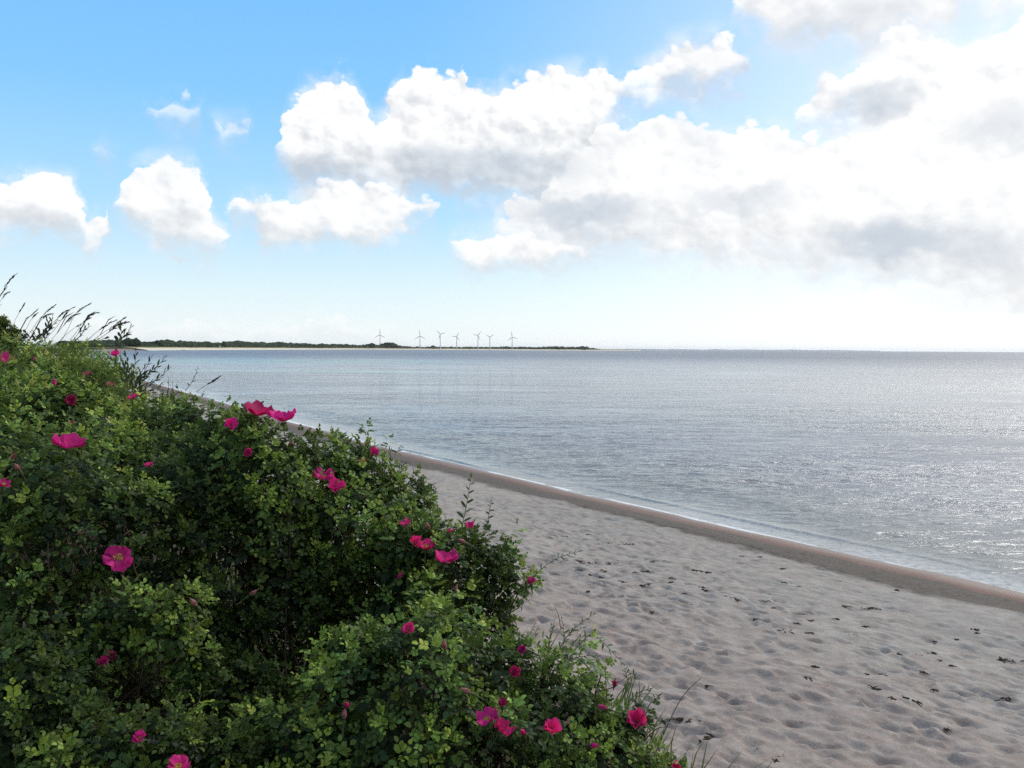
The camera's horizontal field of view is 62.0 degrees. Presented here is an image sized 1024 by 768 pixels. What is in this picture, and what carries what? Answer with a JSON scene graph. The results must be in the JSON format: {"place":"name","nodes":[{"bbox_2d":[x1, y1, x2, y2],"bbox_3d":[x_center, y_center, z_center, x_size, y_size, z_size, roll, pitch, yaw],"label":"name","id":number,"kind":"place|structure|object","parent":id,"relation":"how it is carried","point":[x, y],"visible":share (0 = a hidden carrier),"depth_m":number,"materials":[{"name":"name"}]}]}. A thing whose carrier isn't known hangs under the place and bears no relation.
{"place":"outdoors","nodes":[
{"label":"outdoors","id":0,"kind":"place"},
{"bbox_2d":[128,347,640,350],"bbox_3d":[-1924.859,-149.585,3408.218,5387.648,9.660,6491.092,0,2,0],"label":"shore","id":1,"kind":"structure","parent":0,"point":[203,348],"depth_m":2555.30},
{"bbox_2d":[119,337,140,346],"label":"tree","id":2,"kind":"object","parent":1,"relation":"on","point":[136,342],"visible":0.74,"depth_m":1281.01,"materials":[{"name":"green plant"}]},
{"bbox_2d":[149,340,164,346],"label":"tree","id":3,"kind":"object","parent":1,"relation":"on","point":[159,343],"visible":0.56,"depth_m":1475.36,"materials":[{"name":"green plant"}]},
{"bbox_2d":[113,346,499,348],"bbox_3d":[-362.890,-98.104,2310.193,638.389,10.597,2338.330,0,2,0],"label":"dune scrub","id":4,"kind":"object","parent":1,"relation":"on","point":[366,347],"visible":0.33,"depth_m":3056.31,"materials":[{"name":"green plant"}]},
{"bbox_2d":[57,339,603,349],"bbox_3d":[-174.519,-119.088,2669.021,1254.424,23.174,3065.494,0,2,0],"label":"woods","id":5,"kind":"object","parent":1,"relation":"on","point":[167,343],"visible":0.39,"depth_m":2211.63,"materials":[{"name":"green plant"}]},
{"bbox_2d":[380,342,398,347],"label":"tree","id":6,"kind":"object","parent":1,"relation":"on","point":[390,345],"visible":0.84,"depth_m":3126.99,"materials":[{"name":"green plant"}]},
{"bbox_2d":[0,0,1023,351],"label":"sky","id":7,"kind":"structure","parent":0,"point":[599,174],"materials":[{"name":"blue"}]},
{"bbox_2d":[2,347,1023,767],"bbox_3d":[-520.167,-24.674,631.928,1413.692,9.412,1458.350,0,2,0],"label":"beach","id":8,"kind":"structure","parent":0,"point":[746,659],"depth_m":12.82,"materials":[{"name":"beige sand"}]},
{"bbox_2d":[0,274,14,295],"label":"grass stalk","id":9,"kind":"object","parent":8,"relation":"on","point":[13,276],"depth_m":4.43,"materials":[{"name":"brown"}]},
{"bbox_2d":[0,314,22,350],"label":"dune tree","id":10,"kind":"object","parent":8,"relation":"on","point":[4,322],"visible":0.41,"depth_m":23.89,"materials":[{"name":"green plant"}]},
{"bbox_2d":[18,330,27,342],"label":"dark weed","id":11,"kind":"object","parent":8,"relation":"on","point":[24,336],"visible":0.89,"depth_m":4.86,"materials":[{"name":"green plant"}]},
{"bbox_2d":[14,309,37,338],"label":"grass stalk","id":12,"kind":"object","parent":8,"relation":"on","point":[25,321],"depth_m":5.17,"materials":[{"name":"brown"}]},
{"bbox_2d":[23,326,43,341],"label":"dark weed","id":13,"kind":"object","parent":8,"relation":"on","point":[37,336],"visible":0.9,"depth_m":4.84,"materials":[{"name":"green"}]},
{"bbox_2d":[24,304,55,339],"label":"grass stalk","id":14,"kind":"object","parent":8,"relation":"on","point":[49,309],"depth_m":4.69,"materials":[{"name":"brown"}]},
{"bbox_2d":[28,313,52,339],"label":"grass stalk","id":15,"kind":"object","parent":8,"relation":"on","point":[43,317],"depth_m":4.92,"materials":[{"name":"brown"}]},
{"bbox_2d":[43,315,60,341],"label":"dark weed","id":16,"kind":"object","parent":8,"relation":"on","point":[49,326],"visible":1,"depth_m":4.84,"materials":[{"name":"green plant"}]},
{"bbox_2d":[51,313,80,339],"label":"grass stalk","id":17,"kind":"object","parent":8,"relation":"on","point":[70,317],"depth_m":4.69,"materials":[{"name":"brown"}]},
{"bbox_2d":[62,302,91,338],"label":"grass stalk","id":18,"kind":"object","parent":8,"relation":"on","point":[76,313],"depth_m":4.93,"materials":[{"name":"brown"}]},
{"bbox_2d":[0,330,156,539],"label":"rose shrub","id":19,"kind":"object","parent":8,"relation":"on","point":[12,340],"visible":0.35,"depth_m":6.53,"materials":[{"name":"green plant"}]},
{"bbox_2d":[73,323,89,342],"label":"dark weed","id":20,"kind":"object","parent":8,"relation":"on","point":[85,328],"visible":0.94,"depth_m":4.84,"materials":[{"name":"green"}]},
{"bbox_2d":[73,312,98,339],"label":"grass stalk","id":21,"kind":"object","parent":8,"relation":"on","point":[87,317],"depth_m":4.42,"materials":[{"name":"brown"}]},
{"bbox_2d":[87,319,116,339],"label":"grass stalk","id":22,"kind":"object","parent":8,"relation":"on","point":[104,326],"depth_m":4.94,"materials":[{"name":"brown"}]},
{"bbox_2d":[0,348,204,640],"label":"rose shrub","id":23,"kind":"object","parent":8,"relation":"on","point":[126,432],"visible":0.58,"depth_m":4.36,"materials":[{"name":"green plant"}]},
{"bbox_2d":[94,316,126,339],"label":"grass stalk","id":24,"kind":"object","parent":8,"relation":"on","point":[111,327],"depth_m":5.17,"materials":[{"name":"brown"}]},
{"bbox_2d":[94,320,130,341],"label":"grass stalk","id":25,"kind":"object","parent":8,"relation":"on","point":[119,324],"depth_m":4.45,"materials":[{"name":"brown"}]},
{"bbox_2d":[0,395,225,761],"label":"rose shrub","id":26,"kind":"object","parent":8,"relation":"on","point":[26,511],"visible":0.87,"depth_m":3.00,"materials":[{"name":"green plant"}]},
{"bbox_2d":[114,324,133,342],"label":"dark weed","id":27,"kind":"object","parent":8,"relation":"on","point":[125,335],"visible":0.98,"depth_m":4.85,"materials":[{"name":"green"}]},
{"bbox_2d":[108,348,171,398],"bbox_3d":[-2.633,-0.075,6.081,0.461,0.382,0.164,0,2,0],"label":"shrub","id":28,"kind":"object","parent":8,"relation":"on","point":[140,377],"visible":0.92,"depth_m":6.08,"materials":[{"name":"green plant"}]},
{"bbox_2d":[0,591,297,767],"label":"rose shrub","id":29,"kind":"object","parent":8,"relation":"on","point":[71,728],"visible":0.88,"depth_m":2.59,"materials":[{"name":"green plant"}]},
{"bbox_2d":[150,381,178,403],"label":"bare bush","id":30,"kind":"object","parent":8,"relation":"on","point":[172,389],"visible":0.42,"depth_m":5.59,"materials":[{"name":"green plant"}]},
{"bbox_2d":[196,375,221,391],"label":"grass stalk","id":31,"kind":"object","parent":8,"relation":"on","point":[213,380],"depth_m":4.96,"materials":[{"name":"brown"}]},
{"bbox_2d":[72,423,348,751],"bbox_3d":[-1.355,0.886,3.715,1.230,1.390,0.989,2,3,27],"label":"rose shrub","id":32,"kind":"object","parent":8,"relation":"on","point":[268,606],"visible":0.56,"depth_m":3.46,"materials":[{"name":"green plant"}]},
{"bbox_2d":[141,383,341,702],"bbox_3d":[-1.386,0.769,4.426,1.076,1.501,2.266,0,2,-17],"label":"rose shrub","id":33,"kind":"object","parent":8,"relation":"on","point":[235,447],"visible":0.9,"depth_m":3.58,"materials":[{"name":"green plant"}]},
{"bbox_2d":[231,417,454,734],"bbox_3d":[-0.846,0.898,4.040,1.153,1.472,1.007,0,2,0],"label":"rose shrub","id":34,"kind":"object","parent":8,"relation":"on","point":[356,493],"visible":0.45,"depth_m":3.77,"materials":[{"name":"green plant"}]},
{"bbox_2d":[0,335,775,767],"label":"dune grass","id":35,"kind":"structure","parent":8,"relation":"on","point":[86,371],"depth_m":5.39,"materials":[{"name":"green plant"}]},
{"bbox_2d":[372,444,411,484],"bbox_3d":[-0.574,0.401,4.094,0.211,0.248,0.152,0,2,0],"label":"willow tuft","id":36,"kind":"object","parent":8,"relation":"on","point":[390,463],"visible":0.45,"depth_m":4.09,"materials":[{"name":"green plant"}]},
{"bbox_2d":[208,564,687,767],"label":"rose shrub","id":37,"kind":"object","parent":8,"relation":"on","point":[486,704],"visible":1,"depth_m":2.78,"materials":[{"name":"green plant"}]},
{"bbox_2d":[532,612,624,673],"bbox_3d":[0.228,0.952,3.130,0.360,0.243,0.136,1,3,20],"label":"leafy spray","id":38,"kind":"object","parent":37,"relation":"on","point":[566,640],"visible":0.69,"depth_m":3.14,"materials":[{"name":"green plant"}]},
{"bbox_2d":[620,667,657,709],"bbox_3d":[0.457,1.110,3.108,0.124,0.164,0.170,1,3,25],"label":"leafy sprig","id":39,"kind":"object","parent":37,"relation":"attached to","point":[626,688],"visible":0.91,"depth_m":3.10,"materials":[{"name":"green plant"}]},
{"bbox_2d":[645,702,679,736],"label":"bare twig","id":40,"kind":"object","parent":37,"relation":"attached to","point":[659,723],"visible":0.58,"depth_m":3.10,"materials":[{"name":"plant"}]},
{"bbox_2d":[656,678,700,750],"bbox_3d":[0.590,1.205,3.083,0.182,0.291,0.037,0,2,-10],"label":"dead stalk","id":41,"kind":"object","parent":37,"relation":"attached to","point":[674,711],"visible":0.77,"depth_m":3.09,"materials":[{"name":"plant"}]},
{"bbox_2d":[359,486,545,766],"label":"rose shrub","id":42,"kind":"object","parent":8,"relation":"on","point":[429,541],"visible":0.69,"depth_m":3.55,"materials":[{"name":"green plant"}]},
{"bbox_2d":[457,473,474,530],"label":"leafy sprig","id":43,"kind":"object","parent":42,"relation":"on","point":[465,506],"visible":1,"depth_m":3.56,"materials":[{"name":"green plant"}]},
{"bbox_2d":[482,500,493,532],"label":"leafy sprig","id":44,"kind":"object","parent":42,"relation":"on","point":[488,516],"visible":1,"depth_m":3.57,"materials":[{"name":"green plant"}]},
{"bbox_2d":[530,550,582,579],"bbox_3d":[0.183,0.752,3.569,0.225,0.125,0.048,0,2,-7],"label":"leafy sprig","id":45,"kind":"object","parent":42,"relation":"attached to","point":[552,561],"visible":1,"depth_m":3.57,"materials":[{"name":"green plant"}]},
{"bbox_2d":[695,733,714,741],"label":"seaweed","id":46,"kind":"object","parent":8,"relation":"on","point":[711,736],"visible":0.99,"depth_m":8.93,"materials":[{"name":"black plant"}]},
{"bbox_2d":[861,607,881,609],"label":"seaweed","id":47,"kind":"object","parent":8,"relation":"on","point":[872,608],"visible":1,"depth_m":14.40,"materials":[{"name":"black plant"}]},
{"bbox_2d":[996,656,1023,662],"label":"seaweed","id":48,"kind":"object","parent":8,"relation":"on","point":[1004,660],"visible":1,"depth_m":12.10,"materials":[{"name":"black plant"}]},
{"bbox_2d":[88,349,1023,592],"bbox_3d":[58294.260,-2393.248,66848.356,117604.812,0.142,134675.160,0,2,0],"label":"sea","id":49,"kind":"structure","parent":0,"point":[913,459],"depth_m":56.52,"materials":[{"name":"liquid"}]},
{"bbox_2d":[630,349,854,350],"bbox_3d":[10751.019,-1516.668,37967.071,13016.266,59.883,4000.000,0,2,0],"label":"hills","id":50,"kind":"structure","parent":0,"point":[745,349],"depth_m":35969.00,"materials":[{"name":"grey"}]}
]}

